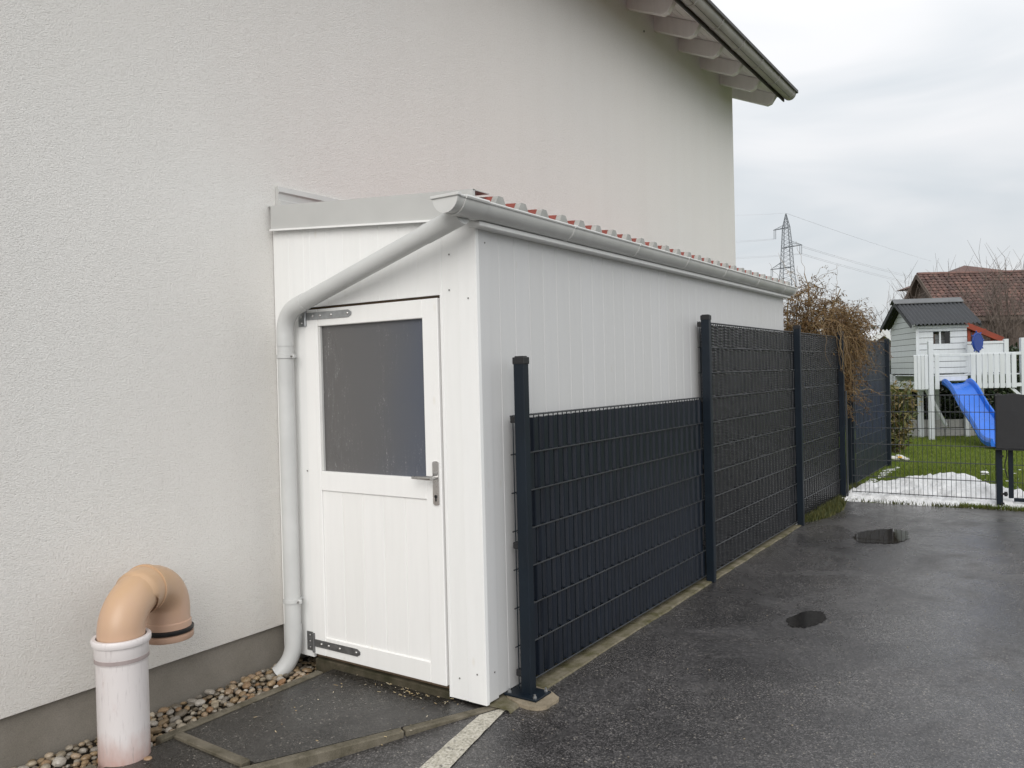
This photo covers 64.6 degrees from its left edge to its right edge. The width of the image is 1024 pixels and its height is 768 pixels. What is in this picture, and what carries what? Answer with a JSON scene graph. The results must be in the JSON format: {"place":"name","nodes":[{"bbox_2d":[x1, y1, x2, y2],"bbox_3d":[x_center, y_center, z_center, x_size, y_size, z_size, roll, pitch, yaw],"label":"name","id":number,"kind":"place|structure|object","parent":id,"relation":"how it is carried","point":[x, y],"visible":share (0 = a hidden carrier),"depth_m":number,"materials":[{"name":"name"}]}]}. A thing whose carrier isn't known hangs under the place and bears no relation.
{"place":"outdoors","nodes":[
{"label":"outdoors","id":0,"kind":"place"},
{"bbox_2d":[11,655,318,767],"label":"gravel bed","id":1,"kind":"object","parent":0,"point":[163,720],"visible":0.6,"depth_m":4.23,"materials":[{"name":"beige gravel"}]},
{"bbox_2d":[90,564,193,767],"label":"vent pipe","id":2,"kind":"object","parent":1,"relation":"on","point":[144,607],"visible":1,"depth_m":3.59,"materials":[{"name":"plastic"}]},
{"bbox_2d":[104,738,240,767],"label":"side apron","id":3,"kind":"object","parent":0,"point":[173,753],"visible":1,"depth_m":3.60,"materials":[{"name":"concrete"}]},
{"bbox_2d":[144,756,151,760],"bbox_3d":[-1.611,1.657,3.584,0.037,0.013,0.029,-1,1,19],"label":"loose pebble","id":4,"kind":"object","parent":3,"relation":"on","point":[147,758],"visible":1,"depth_m":3.58,"materials":[{"name":"beige stone"}]},
{"bbox_2d":[185,669,484,764],"bbox_3d":[-0.803,1.688,4.024,1.080,0.096,1.165,-1,1,34],"label":"door apron","id":5,"kind":"object","parent":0,"point":[353,707],"depth_m":4.01,"materials":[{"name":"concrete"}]},
{"bbox_2d":[256,683,457,744],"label":"wood litter","id":6,"kind":"object","parent":5,"relation":"on","point":[378,691],"visible":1,"depth_m":4.22,"materials":[{"name":"brown wood"}]},
{"bbox_2d":[316,656,452,698],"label":"shed sill","id":7,"kind":"structure","parent":5,"relation":"on","point":[324,664],"depth_m":4.45,"materials":[{"name":"grey concrete"}]},
{"bbox_2d":[308,501,1023,767],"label":"driveway","id":8,"kind":"structure","parent":0,"point":[954,577],"depth_m":4.42,"materials":[{"name":"grey asphalt"}]},
{"bbox_2d":[83,670,322,767],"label":"gravel edging","id":9,"kind":"object","parent":8,"relation":"on","point":[179,734],"visible":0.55,"depth_m":3.82,"materials":[{"name":"concrete"}]},
{"bbox_2d":[420,709,504,767],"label":"parking line","id":10,"kind":"object","parent":8,"relation":"on","point":[452,750],"visible":1,"depth_m":3.71,"materials":[{"name":"paint"}]},
{"bbox_2d":[507,686,558,710],"bbox_3d":[0.101,1.621,4.153,0.287,0.044,0.246,-1,1,34],"label":"post footing","id":11,"kind":"object","parent":8,"relation":"on","point":[548,701],"visible":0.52,"depth_m":4.07,"materials":[{"name":"concrete"}]},
{"bbox_2d":[488,525,800,713],"bbox_3d":[1.450,1.562,6.296,0.215,0.029,5.470,-1,1,34],"label":"fence footing strip","id":12,"kind":"object","parent":8,"relation":"on","point":[557,674],"visible":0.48,"depth_m":5.15,"materials":[{"name":"concrete"}]},
{"bbox_2d":[504,356,706,702],"bbox_3d":[0.775,0.699,5.220,0.197,1.743,2.697,-1,1,34],"label":"privacy fence","id":13,"kind":"object","parent":12,"relation":"on","point":[638,467],"visible":1,"depth_m":4.90,"materials":[{"name":"black plastic"}]},
{"bbox_2d":[697,314,846,582],"bbox_3d":[2.839,0.444,8.288,0.105,2.112,4.722,-1,1,34],"label":"tall privacy fence","id":14,"kind":"object","parent":12,"relation":"on","point":[763,391],"visible":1,"depth_m":7.67,"materials":[{"name":"black plastic"}]},
{"bbox_2d":[786,610,826,627],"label":"puddle","id":15,"kind":"object","parent":8,"relation":"on","point":[804,619],"visible":1,"depth_m":5.34,"materials":[{"name":"liquid"}]},
{"bbox_2d":[805,495,848,521],"bbox_3d":[3.652,1.429,9.359,0.326,0.100,1.788,-1,1,34],"label":"weed tuft","id":16,"kind":"object","parent":8,"relation":"on","point":[833,507],"visible":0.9,"depth_m":9.20,"materials":[{"name":"green plant"}]},
{"bbox_2d":[853,529,908,543],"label":"puddle","id":17,"kind":"object","parent":8,"relation":"on","point":[884,536],"visible":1,"depth_m":7.88,"materials":[{"name":"grey liquid"}]},
{"bbox_2d":[711,0,1023,335],"label":"sky","id":18,"kind":"structure","parent":0,"point":[902,130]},
{"bbox_2d":[789,427,1023,507],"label":"lawn","id":19,"kind":"structure","parent":0,"point":[946,447],"depth_m":14.00,"materials":[{"name":"plant"}]},
{"bbox_2d":[769,242,892,457],"bbox_3d":[4.309,-0.259,10.817,2.402,3.405,1.862,-2,1,-30],"label":"corkscrew willow","id":20,"kind":"object","parent":19,"relation":"on","point":[831,323],"visible":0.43,"depth_m":10.76,"materials":[{"name":"brown plant"}]},
{"bbox_2d":[839,481,860,495],"bbox_3d":[4.497,1.395,10.658,0.288,0.100,1.279,-1,1,34],"label":"weed tuft","id":21,"kind":"object","parent":19,"relation":"on","point":[854,485],"visible":0.13,"depth_m":10.96,"materials":[{"name":"green plant"}]},
{"bbox_2d":[846,338,891,485],"bbox_3d":[5.431,0.338,12.258,0.105,2.112,2.621,-1,1,35],"label":"garden privacy fence","id":22,"kind":"object","parent":19,"relation":"on","point":[878,381],"visible":0.76,"depth_m":12.25,"materials":[{"name":"black plastic"}]},
{"bbox_2d":[863,328,891,359],"bbox_3d":[12.426,-0.425,28.514,1.067,2.940,3.005,-1,1,0],"label":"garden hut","id":23,"kind":"object","parent":19,"relation":"on","point":[886,335],"visible":0.05,"depth_m":27.00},
{"bbox_2d":[892,455,909,460],"bbox_3d":[6.712,1.282,14.088,0.277,0.088,0.468,-1,1,11],"label":"garden ornament","id":24,"kind":"object","parent":19,"relation":"on","point":[901,457],"visible":0.84,"depth_m":13.99,"materials":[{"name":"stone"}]},
{"bbox_2d":[890,379,926,453],"bbox_3d":[7.188,0.592,15.176,1.097,1.540,1.114,-1,1,34],"label":"shrub","id":25,"kind":"object","parent":19,"relation":"on","point":[908,390],"visible":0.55,"depth_m":15.04,"materials":[{"name":"green plant"}]},
{"bbox_2d":[845,391,1004,505],"bbox_3d":[4.910,0.754,9.716,1.697,1.360,0.062,-1,1,34],"label":"fence","id":26,"kind":"object","parent":19,"relation":"on","point":[998,464],"visible":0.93,"depth_m":9.68,"materials":[{"name":"black metal"}]},
{"bbox_2d":[995,394,1023,450],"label":"gate box","id":27,"kind":"object","parent":26,"relation":"attached to","point":[1009,421],"visible":1,"depth_m":9.10,"materials":[{"name":"grey metal"}]},
{"bbox_2d":[1004,450,1007,477],"bbox_3d":[5.623,0.897,9.216,0.035,0.352,0.010,-1,1,34],"label":"hanging cable","id":28,"kind":"object","parent":27,"relation":"hanging from","point":[1005,464],"visible":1,"depth_m":9.21,"materials":[{"name":"black plastic"}]},
{"bbox_2d":[1004,450,1023,501],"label":"garden gate","id":29,"kind":"structure","parent":26,"relation":"attached to","point":[1011,482],"depth_m":9.20,"materials":[{"name":"black metal"}]},
{"bbox_2d":[845,342,1019,428],"bbox_3d":[12.138,0.049,20.809,7.342,2.246,0.918,-1,1,9],"label":"laurel hedge","id":30,"kind":"object","parent":19,"relation":"on","point":[948,405],"visible":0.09,"depth_m":20.74,"materials":[{"name":"green plant"}]},
{"bbox_2d":[842,472,1023,510],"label":"snow heap","id":31,"kind":"object","parent":19,"relation":"on","point":[968,489],"visible":0.71,"depth_m":9.93,"materials":[{"name":"white snow"}]},
{"bbox_2d":[851,498,1023,511],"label":"dry grass","id":32,"kind":"structure","parent":19,"relation":"on","point":[958,506],"depth_m":9.45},
{"bbox_2d":[907,419,975,436],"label":"board wall","id":33,"kind":"structure","parent":19,"relation":"on","point":[954,423],"depth_m":18.56,"materials":[{"name":"white wood"}]},
{"bbox_2d":[865,467,1019,482],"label":"snow scraps","id":34,"kind":"object","parent":19,"relation":"on","point":[983,472],"visible":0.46,"depth_m":12.04,"materials":[{"name":"white snow"}]},
{"bbox_2d":[879,297,1023,439],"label":"playhouse","id":35,"kind":"object","parent":19,"relation":"on","point":[914,325],"visible":0.98,"depth_m":18.47,"materials":[{"name":"paint"}]},
{"bbox_2d":[939,331,949,343],"bbox_3d":[9.870,-1.060,18.484,0.226,0.285,0.016,-1,1,8],"label":"window","id":36,"kind":"structure","parent":35,"relation":"in","point":[947,333],"depth_m":18.47,"materials":[{"name":"paint"}]},
{"bbox_2d":[942,378,995,446],"bbox_3d":[9.550,0.543,16.574,0.563,1.300,2.426,-1,1,8],"label":"slide","id":37,"kind":"object","parent":35,"relation":"attached to","point":[970,389],"visible":0.67,"depth_m":16.80,"materials":[{"name":"blue plastic"}]},
{"bbox_2d":[965,323,1003,344],"bbox_3d":[13.935,-0.427,24.108,1.301,2.967,0.292,-1,1,0],"label":"red timber frame","id":38,"kind":"object","parent":19,"relation":"on","point":[972,328],"visible":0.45,"depth_m":23.95,"materials":[{"name":"red wood"}]},
{"label":"ground","id":39,"kind":"structure","parent":0,"visible":0},
{"bbox_2d":[241,706,498,767],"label":"front kerb","id":40,"kind":"structure","parent":39,"relation":"on","point":[310,758],"depth_m":3.69,"materials":[{"name":"concrete"}]},
{"bbox_2d":[0,0,797,767],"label":"house","id":41,"kind":"structure","parent":39,"relation":"on","point":[154,154],"depth_m":4.52,"materials":[{"name":"paint"}]},
{"bbox_2d":[268,186,796,705],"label":"storage shed","id":42,"kind":"structure","parent":39,"relation":"on","point":[408,326],"depth_m":4.45,"materials":[{"name":"white paint"}]},
{"bbox_2d":[298,298,448,685],"bbox_3d":[-0.804,0.558,4.452,1.056,2.022,0.104,-1,1,34],"label":"door","id":43,"kind":"structure","parent":42,"relation":"in","point":[374,371],"depth_m":4.43,"materials":[{"name":"white paint"}]},
{"bbox_2d":[770,214,801,325],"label":"power pylon","id":44,"kind":"object","parent":39,"relation":"on","point":[788,234],"visible":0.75,"depth_m":261.63,"materials":[{"name":"grey metal"}]},
{"bbox_2d":[789,214,925,259],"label":"power line","id":45,"kind":"object","parent":44,"relation":"attached to","point":[856,237],"visible":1,"depth_m":319.05,"materials":[{"name":"grey metal"}]},
{"bbox_2d":[874,283,945,374],"bbox_3d":[14.759,-1.391,30.162,3.032,4.732,1.352,-1,1,-8],"label":"bare shrub","id":46,"kind":"object","parent":39,"relation":"on","point":[890,305],"visible":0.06,"depth_m":30.19,"materials":[{"name":"brown plant"}]},
{"bbox_2d":[882,255,955,342],"bbox_3d":[15.577,-2.042,30.834,3.004,5.979,1.336,-1,1,-6],"label":"bare shrub","id":47,"kind":"object","parent":39,"relation":"on","point":[923,288],"visible":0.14,"depth_m":30.83,"materials":[{"name":"brown plant"}]},
{"bbox_2d":[899,265,1023,400],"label":"neighbour house","id":48,"kind":"structure","parent":39,"relation":"on","point":[924,277],"depth_m":33.42,"materials":[{"name":"ceramic"}]},
{"bbox_2d":[925,259,1015,344],"bbox_3d":[16.454,-1.872,29.129,3.484,5.634,1.883,-1,1,1],"label":"bare shrub","id":49,"kind":"object","parent":39,"relation":"on","point":[965,303],"visible":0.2,"depth_m":29.01,"materials":[{"name":"brown plant"}]},
{"bbox_2d":[963,239,1023,372],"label":"bare shrub","id":50,"kind":"object","parent":39,"relation":"on","point":[1007,320],"visible":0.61,"depth_m":27.90,"materials":[{"name":"brown plant"}]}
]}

